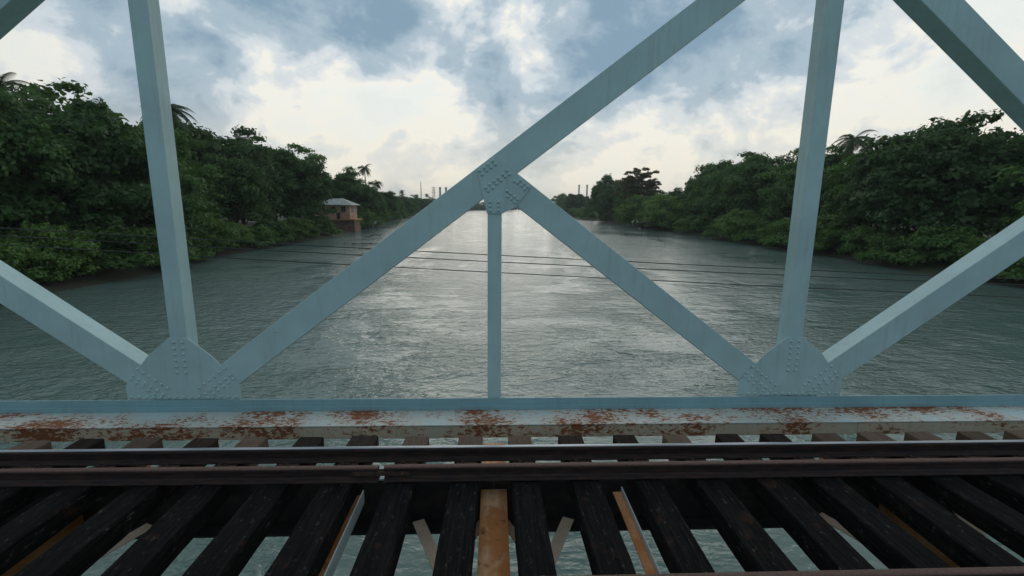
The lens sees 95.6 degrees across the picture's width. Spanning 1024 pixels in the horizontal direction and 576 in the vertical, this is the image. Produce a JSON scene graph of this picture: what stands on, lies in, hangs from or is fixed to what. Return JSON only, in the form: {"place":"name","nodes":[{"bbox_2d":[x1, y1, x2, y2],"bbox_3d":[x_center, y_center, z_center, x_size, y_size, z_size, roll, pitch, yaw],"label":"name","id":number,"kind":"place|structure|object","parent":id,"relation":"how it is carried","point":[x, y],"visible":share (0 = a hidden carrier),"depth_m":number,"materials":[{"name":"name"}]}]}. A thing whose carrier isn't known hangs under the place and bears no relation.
{"place":"outdoors","nodes":[
{"label":"outdoors","id":0,"kind":"place"},
{"bbox_2d":[0,235,1020,284],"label":"cable","id":1,"kind":"object","parent":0,"point":[475,260],"visible":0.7,"depth_m":9.01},
{"bbox_2d":[0,0,1023,575],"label":"railway bridge","id":2,"kind":"structure","parent":0,"point":[180,384],"depth_m":6.50,"materials":[{"name":"grey paint"}]},
{"bbox_2d":[0,440,51,468],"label":"sleeper","id":3,"kind":"object","parent":2,"relation":"on","point":[35,444],"visible":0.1,"depth_m":5.29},
{"bbox_2d":[0,439,105,521],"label":"sleeper","id":4,"kind":"object","parent":2,"relation":"on","point":[13,500],"visible":0.36,"depth_m":4.55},
{"bbox_2d":[0,437,162,575],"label":"sleeper","id":5,"kind":"object","parent":2,"relation":"on","point":[23,535],"visible":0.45,"depth_m":4.17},
{"bbox_2d":[13,438,218,575],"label":"sleeper","id":6,"kind":"object","parent":2,"relation":"on","point":[82,548],"visible":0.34,"depth_m":4.00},
{"bbox_2d":[100,437,268,575],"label":"sleeper","id":7,"kind":"object","parent":2,"relation":"on","point":[158,546],"visible":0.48,"depth_m":4.01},
{"bbox_2d":[182,437,323,575],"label":"sleeper","id":8,"kind":"object","parent":2,"relation":"on","point":[233,545],"visible":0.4,"depth_m":4.01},
{"bbox_2d":[264,436,378,575],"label":"sleeper","id":9,"kind":"object","parent":2,"relation":"on","point":[307,547],"visible":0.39,"depth_m":4.01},
{"bbox_2d":[349,436,428,575],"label":"sleeper","id":10,"kind":"object","parent":2,"relation":"on","point":[380,550],"visible":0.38,"depth_m":4.01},
{"bbox_2d":[432,436,482,575],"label":"sleeper","id":11,"kind":"object","parent":2,"relation":"on","point":[455,550],"visible":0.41,"depth_m":4.01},
{"bbox_2d":[508,436,556,575],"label":"sleeper","id":12,"kind":"object","parent":2,"relation":"on","point":[534,553],"visible":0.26,"depth_m":4.02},
{"bbox_2d":[558,435,635,574],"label":"sleeper","id":13,"kind":"object","parent":2,"relation":"on","point":[607,553],"visible":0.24,"depth_m":4.06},
{"bbox_2d":[613,435,714,573],"bbox_3d":[1.407,2.117,4.270,0.271,0.257,2.860,0,10,-2],"label":"sleeper","id":14,"kind":"object","parent":2,"relation":"on","point":[679,547],"visible":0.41,"depth_m":4.10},
{"bbox_2d":[662,434,797,571],"bbox_3d":[2.043,2.120,4.296,0.293,0.257,2.860,0,10,-2],"label":"sleeper","id":15,"kind":"object","parent":2,"relation":"on","point":[752,545],"visible":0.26,"depth_m":4.13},
{"bbox_2d":[715,434,874,569],"bbox_3d":[2.670,2.119,4.312,0.280,0.257,2.860,0,10,-1],"label":"sleeper","id":16,"kind":"object","parent":2,"relation":"on","point":[820,541],"visible":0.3,"depth_m":4.15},
{"bbox_2d":[759,434,951,568],"bbox_3d":[3.264,2.124,4.333,0.301,0.257,2.860,0,10,-2],"label":"sleeper","id":17,"kind":"object","parent":2,"relation":"on","point":[884,539],"visible":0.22,"depth_m":4.18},
{"bbox_2d":[811,433,1023,567],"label":"sleeper","id":18,"kind":"object","parent":2,"relation":"on","point":[959,542],"visible":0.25,"depth_m":4.22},
{"bbox_2d":[856,432,1023,557],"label":"sleeper","id":19,"kind":"object","parent":2,"relation":"on","point":[996,519],"visible":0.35,"depth_m":4.47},
{"bbox_2d":[903,431,1023,514],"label":"sleeper","id":20,"kind":"object","parent":2,"relation":"on","point":[1007,489],"visible":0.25,"depth_m":4.82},
{"bbox_2d":[0,440,1023,466],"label":"rail","id":21,"kind":"object","parent":20,"relation":"on","point":[268,455],"visible":1,"depth_m":5.05,"materials":[{"name":"metal"}]},
{"bbox_2d":[383,457,1023,482],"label":"guard rail","id":22,"kind":"object","parent":20,"relation":"on","point":[690,469],"visible":0.93,"depth_m":4.77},
{"bbox_2d":[352,469,409,476],"bbox_3d":[-1.313,1.857,4.673,0.580,0.045,0.100,0,10,-2],"label":"fish plate","id":23,"kind":"object","parent":22,"relation":"attached to","point":[381,472],"visible":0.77,"depth_m":4.64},
{"bbox_2d":[577,566,1023,575],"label":"rail","id":24,"kind":"object","parent":20,"relation":"on","point":[994,571],"depth_m":3.35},
{"bbox_2d":[955,431,1023,480],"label":"sleeper","id":25,"kind":"object","parent":2,"relation":"on","point":[969,435],"visible":0.23,"depth_m":5.69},
{"bbox_2d":[1002,430,1023,439],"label":"sleeper","id":26,"kind":"object","parent":2,"relation":"on","point":[1013,435],"visible":0.58,"depth_m":5.81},
{"bbox_3d":[-6.761,2.095,3.955,0.280,0.257,2.860,0,10,-2],"label":"sleeper","id":27,"kind":"object","parent":2,"relation":"on","visible":0},
{"bbox_2d":[0,465,379,486],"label":"guard rail","id":28,"kind":"object","parent":27,"relation":"on","point":[130,476],"visible":0.91,"depth_m":4.59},
{"bbox_2d":[0,210,1023,575],"bbox_3d":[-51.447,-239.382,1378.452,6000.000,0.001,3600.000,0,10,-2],"label":"river water","id":29,"kind":"structure","parent":0,"point":[404,328],"depth_m":33.31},
{"bbox_2d":[0,244,1023,297],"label":"cable","id":30,"kind":"object","parent":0,"point":[476,271],"visible":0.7,"depth_m":9.05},
{"bbox_2d":[0,0,1023,202],"label":"sky","id":31,"kind":"structure","parent":0,"point":[423,93],"materials":[{"name":"white"}]},
{"bbox_2d":[1,228,1023,279],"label":"cable","id":32,"kind":"object","parent":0,"point":[476,254],"visible":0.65,"depth_m":8.99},
{"bbox_2d":[11,205,1023,292],"bbox_3d":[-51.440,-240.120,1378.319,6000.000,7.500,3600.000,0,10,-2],"label":"ground","id":33,"kind":"structure","parent":0,"point":[106,275],"depth_m":68.99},
{"bbox_2d":[0,72,38,112],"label":"coconut palm","id":34,"kind":"object","parent":33,"relation":"on","point":[4,84],"visible":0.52,"depth_m":57.47,"materials":[{"name":"green plant"}]},
{"bbox_2d":[0,241,57,282],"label":"bush","id":35,"kind":"object","parent":33,"relation":"on","point":[8,254],"visible":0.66,"depth_m":42.33,"materials":[{"name":"green plant"}]},
{"bbox_2d":[0,88,86,242],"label":"tall tree","id":36,"kind":"object","parent":33,"relation":"on","point":[48,154],"visible":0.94,"depth_m":48.80,"materials":[{"name":"green plant"}]},
{"bbox_2d":[0,221,101,280],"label":"bush","id":37,"kind":"object","parent":33,"relation":"on","point":[58,262],"visible":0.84,"depth_m":47.76,"materials":[{"name":"green plant"}]},
{"bbox_2d":[5,96,117,227],"bbox_3d":[-66.923,-14.666,63.040,22.522,21.520,22.664,-8,13,-39],"label":"broadleaf tree","id":38,"kind":"object","parent":33,"relation":"on","point":[32,105],"depth_m":60.88,"materials":[{"name":"green plant"}]},
{"bbox_2d":[8,77,128,134],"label":"broadleaf tree","id":39,"kind":"object","parent":33,"relation":"on","point":[45,94],"visible":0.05,"depth_m":72.54,"materials":[{"name":"green plant"}]},
{"bbox_2d":[0,93,212,234],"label":"rain tree","id":40,"kind":"object","parent":33,"relation":"on","point":[109,152],"visible":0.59,"depth_m":55.30,"materials":[{"name":"green plant"}]},
{"bbox_2d":[56,219,159,277],"bbox_3d":[-48.281,-4.509,55.916,13.353,7.657,12.961,8,13,36],"label":"bush","id":41,"kind":"object","parent":33,"relation":"on","point":[124,260],"visible":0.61,"depth_m":53.61,"materials":[{"name":"green plant"}]},
{"bbox_2d":[111,224,201,266],"bbox_3d":[-48.976,-5.512,62.833,12.057,6.983,11.703,-1,10,-11],"label":"bush","id":42,"kind":"object","parent":33,"relation":"on","point":[191,251],"visible":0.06,"depth_m":63.55,"materials":[{"name":"green plant"}]},
{"bbox_2d":[110,161,211,226],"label":"broadleaf tree","id":43,"kind":"object","parent":33,"relation":"on","point":[189,186],"visible":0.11,"depth_m":70.83,"materials":[{"name":"green plant"}]},
{"bbox_2d":[139,104,198,134],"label":"coconut palm","id":44,"kind":"object","parent":33,"relation":"on","point":[178,109],"visible":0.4,"depth_m":80.46,"materials":[{"name":"green plant"}]},
{"bbox_2d":[121,120,225,228],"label":"broadleaf tree","id":45,"kind":"object","parent":33,"relation":"on","point":[183,143],"visible":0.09,"depth_m":80.97,"materials":[{"name":"green plant"}]},
{"bbox_2d":[188,232,215,259],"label":"bush","id":46,"kind":"object","parent":33,"relation":"on","point":[204,251],"visible":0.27,"depth_m":70.11,"materials":[{"name":"green plant"}]},
{"bbox_2d":[187,216,240,252],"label":"bush","id":47,"kind":"object","parent":33,"relation":"on","point":[221,230],"visible":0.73,"depth_m":76.62,"materials":[{"name":"green plant"}]},
{"bbox_2d":[139,118,293,217],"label":"rain tree","id":48,"kind":"object","parent":33,"relation":"on","point":[221,146],"visible":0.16,"depth_m":101.48,"materials":[{"name":"green plant"}]},
{"bbox_2d":[200,151,277,230],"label":"broadleaf tree","id":49,"kind":"object","parent":33,"relation":"on","point":[239,180],"visible":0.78,"depth_m":90.87,"materials":[{"name":"green plant"}]},
{"bbox_2d":[223,221,256,247],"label":"bush","id":50,"kind":"object","parent":33,"relation":"on","point":[246,235],"visible":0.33,"depth_m":84.33,"materials":[{"name":"green plant"}]},
{"bbox_2d":[217,148,277,226],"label":"broadleaf tree","id":51,"kind":"object","parent":33,"relation":"on","point":[269,215],"visible":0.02,"depth_m":102.64,"materials":[{"name":"green plant"}]},
{"bbox_2d":[247,224,279,247],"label":"bush","id":52,"kind":"object","parent":33,"relation":"on","point":[262,233],"visible":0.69,"depth_m":90.16,"materials":[{"name":"green plant"}]},
{"bbox_2d":[241,133,296,221],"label":"broadleaf tree","id":53,"kind":"object","parent":33,"relation":"on","point":[258,139],"depth_m":129.28,"materials":[{"name":"green plant"}]},
{"bbox_2d":[247,144,301,222],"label":"tall tree","id":54,"kind":"object","parent":33,"relation":"on","point":[288,185],"visible":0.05,"depth_m":111.43,"materials":[{"name":"green plant"}]},
{"bbox_2d":[254,220,297,242],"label":"bush","id":55,"kind":"object","parent":33,"relation":"on","point":[284,229],"visible":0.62,"depth_m":97.98,"materials":[{"name":"green plant"}]},
{"bbox_2d":[239,146,337,221],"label":"rain tree","id":56,"kind":"object","parent":33,"relation":"on","point":[307,199],"visible":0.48,"depth_m":117.28,"materials":[{"name":"green plant"}]},
{"bbox_2d":[281,216,313,239],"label":"bush","id":57,"kind":"object","parent":33,"relation":"on","point":[298,225],"visible":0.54,"depth_m":106.06,"materials":[{"name":"green plant"}]},
{"bbox_2d":[281,143,328,217],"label":"broadleaf tree","id":58,"kind":"object","parent":33,"relation":"on","point":[311,156],"visible":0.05,"depth_m":156.82,"materials":[{"name":"green plant"}]},
{"bbox_2d":[302,218,321,236],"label":"bush","id":59,"kind":"object","parent":33,"relation":"on","point":[315,231],"visible":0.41,"depth_m":113.96,"materials":[{"name":"green plant"}]},
{"bbox_2d":[301,214,342,234],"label":"bush","id":60,"kind":"object","parent":33,"relation":"on","point":[327,224],"visible":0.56,"depth_m":122.69,"materials":[{"name":"green plant"}]},
{"bbox_2d":[321,176,353,200],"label":"broadleaf tree","id":61,"kind":"object","parent":33,"relation":"on","point":[334,194],"visible":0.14,"depth_m":161.27,"materials":[{"name":"green plant"}]},
{"bbox_2d":[315,198,362,231],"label":"riverside house","id":62,"kind":"structure","parent":33,"relation":"on","point":[345,217],"depth_m":143.91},
{"bbox_2d":[327,166,373,212],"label":"tall tree","id":63,"kind":"object","parent":33,"relation":"on","point":[355,187],"visible":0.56,"depth_m":163.87,"materials":[{"name":"green plant"}]},
{"bbox_2d":[357,211,374,227],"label":"bush","id":64,"kind":"object","parent":33,"relation":"on","point":[368,216],"visible":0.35,"depth_m":163.05,"materials":[{"name":"green plant"}]},
{"bbox_2d":[358,181,383,215],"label":"rain tree","id":65,"kind":"object","parent":33,"relation":"on","point":[374,207],"visible":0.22,"depth_m":175.69,"materials":[{"name":"green plant"}]},
{"bbox_2d":[363,187,389,216],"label":"broadleaf tree","id":66,"kind":"object","parent":33,"relation":"on","point":[380,199],"visible":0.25,"depth_m":194.35,"materials":[{"name":"green plant"}]},
{"bbox_2d":[378,191,400,214],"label":"broadleaf tree","id":67,"kind":"object","parent":33,"relation":"on","point":[390,199],"visible":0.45,"depth_m":227.76,"materials":[{"name":"green plant"}]},
{"bbox_2d":[399,197,413,211],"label":"broadleaf tree","id":68,"kind":"object","parent":33,"relation":"on","point":[408,204],"visible":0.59,"depth_m":299.85,"materials":[{"name":"green plant"}]},
{"bbox_2d":[406,194,420,213],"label":"broadleaf tree","id":69,"kind":"object","parent":33,"relation":"on","point":[415,201],"visible":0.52,"depth_m":340.52,"materials":[{"name":"green plant"}]},
{"bbox_2d":[551,193,567,206],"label":"bush","id":70,"kind":"object","parent":33,"relation":"on","point":[559,201],"visible":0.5,"depth_m":458.08,"materials":[{"name":"green plant"}]},
{"bbox_2d":[564,194,588,210],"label":"broadleaf tree","id":71,"kind":"object","parent":33,"relation":"on","point":[578,201],"visible":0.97,"depth_m":371.02,"materials":[{"name":"green plant"}]},
{"bbox_2d":[582,173,620,219],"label":"rain tree","id":72,"kind":"object","parent":33,"relation":"on","point":[606,179],"visible":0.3,"depth_m":255.99,"materials":[{"name":"green plant"}]},
{"bbox_2d":[599,211,615,220],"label":"bush","id":73,"kind":"object","parent":33,"relation":"on","point":[606,215],"visible":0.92,"depth_m":248.09,"materials":[{"name":"green plant"}]},
{"bbox_2d":[595,184,623,216],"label":"broadleaf tree","id":74,"kind":"object","parent":33,"relation":"on","point":[607,197],"visible":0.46,"depth_m":241.46,"materials":[{"name":"green plant"}]},
{"bbox_2d":[611,186,646,216],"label":"broadleaf tree","id":75,"kind":"object","parent":33,"relation":"on","point":[620,199],"visible":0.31,"depth_m":217.83,"materials":[{"name":"green plant"}]},
{"bbox_2d":[614,194,655,226],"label":"bush","id":76,"kind":"object","parent":33,"relation":"on","point":[628,211],"visible":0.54,"depth_m":194.60,"materials":[{"name":"green plant"}]},
{"bbox_2d":[613,167,661,197],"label":"broadleaf tree","id":77,"kind":"object","parent":33,"relation":"on","point":[629,182],"visible":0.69,"depth_m":215.09,"materials":[{"name":"green plant"}]},
{"bbox_2d":[632,206,650,227],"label":"bush","id":78,"kind":"object","parent":33,"relation":"on","point":[639,216],"visible":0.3,"depth_m":188.40,"materials":[{"name":"green plant"}]},
{"bbox_2d":[642,192,690,228],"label":"bush","id":79,"kind":"object","parent":33,"relation":"on","point":[660,206],"visible":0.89,"depth_m":167.20,"materials":[{"name":"green plant"}]},
{"bbox_2d":[665,187,683,201],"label":"tall tree","id":80,"kind":"object","parent":33,"relation":"on","point":[676,191],"visible":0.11,"depth_m":192.90,"materials":[{"name":"green plant"}]},
{"bbox_2d":[674,214,702,232],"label":"bush","id":81,"kind":"object","parent":33,"relation":"on","point":[689,219],"visible":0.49,"depth_m":146.69,"materials":[{"name":"green plant"}]},
{"bbox_2d":[677,182,699,215],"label":"broadleaf tree","id":82,"kind":"object","parent":33,"relation":"on","point":[684,195],"visible":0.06,"depth_m":166.84,"materials":[{"name":"green plant"}]},
{"bbox_2d":[679,166,722,218],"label":"broadleaf tree","id":83,"kind":"object","parent":33,"relation":"on","point":[701,188],"visible":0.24,"depth_m":156.16,"materials":[{"name":"green plant"}]},
{"bbox_2d":[689,215,715,233],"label":"bush","id":84,"kind":"object","parent":33,"relation":"on","point":[703,223],"visible":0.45,"depth_m":140.24,"materials":[{"name":"green plant"}]},
{"bbox_2d":[684,162,731,217],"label":"broadleaf tree","id":85,"kind":"object","parent":33,"relation":"on","point":[703,170],"visible":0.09,"depth_m":170.05,"materials":[{"name":"green plant"}]},
{"bbox_2d":[701,185,734,217],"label":"broadleaf tree","id":86,"kind":"object","parent":33,"relation":"on","point":[711,194],"visible":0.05,"depth_m":145.21,"materials":[{"name":"green plant"}]},
{"bbox_2d":[701,215,737,237],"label":"bush","id":87,"kind":"object","parent":33,"relation":"on","point":[713,232],"visible":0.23,"depth_m":126.48,"materials":[{"name":"green plant"}]},
{"bbox_2d":[692,152,774,219],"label":"rain tree","id":88,"kind":"object","parent":33,"relation":"on","point":[716,206],"visible":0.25,"depth_m":136.26,"materials":[{"name":"green plant"}]},
{"bbox_2d":[714,207,762,236],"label":"bush","id":89,"kind":"object","parent":33,"relation":"on","point":[727,227],"visible":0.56,"depth_m":119.32,"materials":[{"name":"green plant"}]},
{"bbox_2d":[718,153,781,214],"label":"tall tree","id":90,"kind":"object","parent":33,"relation":"on","point":[746,200],"visible":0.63,"depth_m":124.66,"materials":[{"name":"green plant"}]},
{"bbox_2d":[728,216,774,242],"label":"bush","id":91,"kind":"object","parent":33,"relation":"on","point":[750,225],"visible":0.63,"depth_m":111.40,"materials":[{"name":"green plant"}]},
{"bbox_2d":[754,220,780,245],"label":"bush","id":92,"kind":"object","parent":33,"relation":"on","point":[769,230],"visible":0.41,"depth_m":105.47,"materials":[{"name":"green plant"}]},
{"bbox_2d":[751,161,796,221],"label":"broadleaf tree","id":93,"kind":"object","parent":33,"relation":"on","point":[773,172],"visible":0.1,"depth_m":117.08,"materials":[{"name":"green plant"}]},
{"bbox_2d":[756,217,814,246],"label":"bush","id":94,"kind":"object","parent":33,"relation":"on","point":[783,225],"visible":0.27,"depth_m":98.26,"materials":[{"name":"green plant"}]},
{"bbox_2d":[760,168,832,219],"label":"broadleaf tree","id":95,"kind":"object","parent":33,"relation":"on","point":[781,205],"visible":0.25,"depth_m":106.68,"materials":[{"name":"green plant"}]},
{"bbox_2d":[768,146,826,217],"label":"broadleaf tree","id":96,"kind":"object","parent":33,"relation":"on","point":[778,160],"visible":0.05,"depth_m":126.53,"materials":[{"name":"green plant"}]},
{"bbox_2d":[787,213,855,243],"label":"bush","id":97,"kind":"object","parent":33,"relation":"on","point":[827,224],"visible":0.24,"depth_m":90.08,"materials":[{"name":"green plant"}]},
{"bbox_2d":[795,144,857,172],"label":"tall tree","id":98,"kind":"object","parent":33,"relation":"on","point":[830,160],"visible":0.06,"depth_m":111.12,"materials":[{"name":"green plant"}]},
{"bbox_2d":[813,225,867,251],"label":"bush","id":99,"kind":"object","parent":33,"relation":"on","point":[834,235],"visible":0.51,"depth_m":85.82,"materials":[{"name":"green plant"}]},
{"bbox_2d":[818,151,873,226],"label":"broadleaf tree","id":100,"kind":"object","parent":33,"relation":"on","point":[837,179],"visible":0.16,"depth_m":95.59,"materials":[{"name":"green plant"}]},
{"bbox_2d":[833,130,877,166],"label":"coconut palm","id":101,"kind":"object","parent":33,"relation":"on","point":[851,144],"visible":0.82,"depth_m":101.37,"materials":[{"name":"green plant"}]},
{"bbox_2d":[836,223,903,255],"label":"bush","id":102,"kind":"object","parent":33,"relation":"on","point":[856,239],"visible":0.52,"depth_m":79.46,"materials":[{"name":"green plant"}]},
{"bbox_2d":[831,161,919,236],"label":"broadleaf tree","id":103,"kind":"object","parent":33,"relation":"on","point":[845,208],"visible":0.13,"depth_m":85.16,"materials":[{"name":"green plant"}]},
{"bbox_2d":[851,230,908,260],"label":"bush","id":104,"kind":"object","parent":33,"relation":"on","point":[884,242],"visible":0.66,"depth_m":73.41,"materials":[{"name":"green plant"}]},
{"bbox_2d":[870,124,976,230],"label":"rain tree","id":105,"kind":"object","parent":33,"relation":"on","point":[917,132],"depth_m":92.64,"materials":[{"name":"green plant"}]},
{"bbox_2d":[835,109,1023,251],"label":"rain tree","id":106,"kind":"object","parent":33,"relation":"on","point":[924,169],"visible":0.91,"depth_m":69.40,"materials":[{"name":"green plant"}]},
{"bbox_2d":[877,221,993,265],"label":"bush","id":107,"kind":"object","parent":33,"relation":"on","point":[925,239],"visible":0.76,"depth_m":65.91,"materials":[{"name":"green plant"}]},
{"bbox_2d":[952,235,1008,271],"bbox_3d":[61.230,-3.886,60.236,7.554,6.012,6.400,-8,13,-39],"label":"bush","id":108,"kind":"object","parent":33,"relation":"on","point":[965,249],"visible":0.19,"depth_m":60.28,"materials":[{"name":"green plant"}]},
{"bbox_2d":[951,137,1023,234],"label":"tall tree","id":109,"kind":"object","parent":33,"relation":"on","point":[994,169],"visible":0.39,"depth_m":64.14,"materials":[{"name":"green plant"}]},
{"bbox_2d":[992,166,1023,233],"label":"broadleaf tree","id":110,"kind":"object","parent":33,"relation":"on","point":[1017,174],"visible":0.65,"depth_m":61.02,"materials":[{"name":"green plant"}]},
{"bbox_2d":[992,257,1023,281],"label":"bush","id":111,"kind":"object","parent":33,"relation":"on","point":[1016,270],"visible":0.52,"depth_m":54.77,"materials":[{"name":"green plant"}]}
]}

